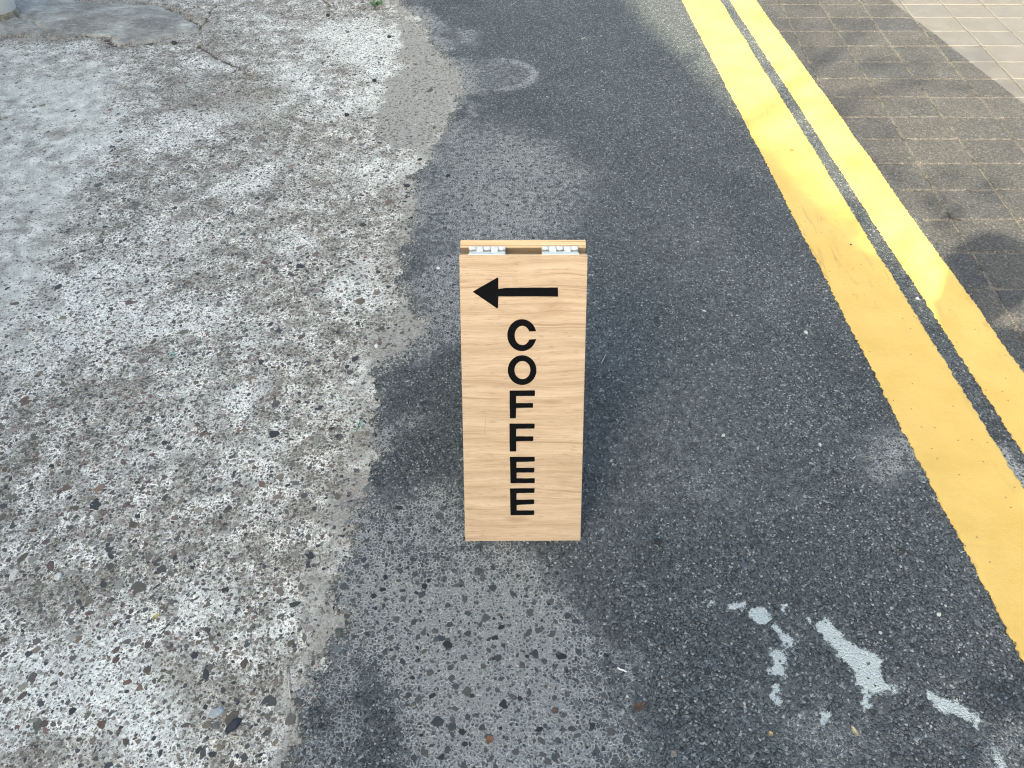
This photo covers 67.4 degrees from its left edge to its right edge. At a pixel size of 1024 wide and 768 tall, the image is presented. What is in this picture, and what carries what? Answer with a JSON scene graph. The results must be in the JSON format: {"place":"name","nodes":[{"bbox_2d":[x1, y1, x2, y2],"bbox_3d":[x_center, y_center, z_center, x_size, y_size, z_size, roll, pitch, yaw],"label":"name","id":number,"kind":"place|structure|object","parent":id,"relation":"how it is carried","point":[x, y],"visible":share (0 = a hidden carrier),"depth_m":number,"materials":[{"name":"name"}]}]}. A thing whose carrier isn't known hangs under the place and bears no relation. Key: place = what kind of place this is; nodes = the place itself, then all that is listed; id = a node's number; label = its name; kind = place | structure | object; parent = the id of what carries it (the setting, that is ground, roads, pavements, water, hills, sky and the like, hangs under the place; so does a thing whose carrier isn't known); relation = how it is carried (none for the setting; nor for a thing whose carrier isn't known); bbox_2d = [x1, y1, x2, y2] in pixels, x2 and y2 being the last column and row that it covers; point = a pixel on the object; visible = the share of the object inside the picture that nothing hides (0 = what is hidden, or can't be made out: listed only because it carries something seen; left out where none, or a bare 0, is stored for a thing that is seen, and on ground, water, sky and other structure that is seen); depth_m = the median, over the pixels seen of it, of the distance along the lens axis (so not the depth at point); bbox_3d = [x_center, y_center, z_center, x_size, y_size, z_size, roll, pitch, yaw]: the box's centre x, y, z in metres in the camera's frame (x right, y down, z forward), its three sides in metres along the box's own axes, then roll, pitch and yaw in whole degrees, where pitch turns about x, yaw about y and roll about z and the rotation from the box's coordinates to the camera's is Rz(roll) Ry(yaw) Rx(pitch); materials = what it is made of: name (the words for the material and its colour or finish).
{"place":"outdoors","nodes":[
{"label":"outdoors","id":0,"kind":"place"},
{"bbox_2d":[0,0,462,767],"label":"concrete apron","id":1,"kind":"object","parent":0,"point":[216,202],"visible":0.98,"depth_m":2.27,"materials":[{"name":"concrete"}]},
{"bbox_2d":[0,0,20,21],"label":"post","id":2,"kind":"object","parent":1,"relation":"on","point":[9,9],"visible":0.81,"depth_m":4.09,"materials":[{"name":"white plastic"}]},
{"bbox_2d":[54,572,61,579],"bbox_3d":[-1.011,0.428,1.709,0.016,0.011,0.019,22,58,9],"label":"pebble","id":3,"kind":"object","parent":1,"relation":"on","point":[58,576],"visible":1,"depth_m":1.71,"materials":[{"name":"stone"}]},
{"bbox_2d":[208,707,224,718],"bbox_3d":[-0.575,0.639,1.494,0.030,0.010,0.020,-24,57,-26],"label":"pebble","id":4,"kind":"object","parent":1,"relation":"on","point":[215,712],"visible":1,"depth_m":1.49,"materials":[{"name":"stone"}]},
{"bbox_2d":[215,735,239,744],"bbox_3d":[-0.538,0.674,1.453,0.044,0.006,0.018,0,44,0],"label":"twig","id":5,"kind":"object","parent":1,"relation":"on","point":[225,738],"visible":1,"depth_m":1.46,"materials":[{"name":"beige wood"}]},
{"bbox_2d":[225,718,241,732],"bbox_3d":[-0.534,0.655,1.474,0.018,0.012,0.036,31,53,22],"label":"pebble","id":6,"kind":"object","parent":1,"relation":"on","point":[233,724],"visible":1,"depth_m":1.47,"materials":[{"name":"stone"}]},
{"bbox_2d":[369,0,381,5],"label":"weed","id":7,"kind":"object","parent":1,"relation":"on","point":[376,3],"visible":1,"depth_m":4.33,"materials":[{"name":"green plant"}]},
{"bbox_2d":[281,0,1023,767],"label":"asphalt road","id":8,"kind":"structure","parent":0,"point":[711,184],"depth_m":1.94,"materials":[{"name":"grey asphalt"}]},
{"bbox_2d":[486,735,492,742],"bbox_3d":[-0.042,0.668,1.444,0.012,0.003,0.016,20,48,19],"label":"dry leaf","id":9,"kind":"object","parent":8,"relation":"on","point":[489,738],"visible":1,"depth_m":1.44,"materials":[{"name":"brown plant"}]},
{"bbox_2d":[459,240,587,540],"bbox_3d":[0.024,-0.078,1.811,0.266,0.585,0.674,0,44,0],"label":"sandwich board","id":10,"kind":"object","parent":8,"relation":"on","point":[523,316],"visible":1,"depth_m":1.67,"materials":[{"name":"brown wood"}]},
{"bbox_2d":[633,702,644,710],"bbox_3d":[0.246,0.624,1.487,0.026,0.003,0.016,-17,47,-16],"label":"dry leaf","id":11,"kind":"object","parent":8,"relation":"on","point":[638,706],"visible":1,"depth_m":1.49,"materials":[{"name":"brown plant"}]},
{"bbox_2d":[851,726,857,735],"bbox_3d":[0.648,0.656,1.453,0.009,0.004,0.020,-14,46,-13],"label":"dry leaf","id":12,"kind":"object","parent":8,"relation":"on","point":[854,730],"visible":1,"depth_m":1.45,"materials":[{"name":"beige plant"}]},
{"bbox_2d":[759,0,1023,348],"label":"block paving","id":13,"kind":"structure","parent":0,"point":[926,99],"depth_m":3.39,"materials":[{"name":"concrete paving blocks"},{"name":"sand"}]}
]}

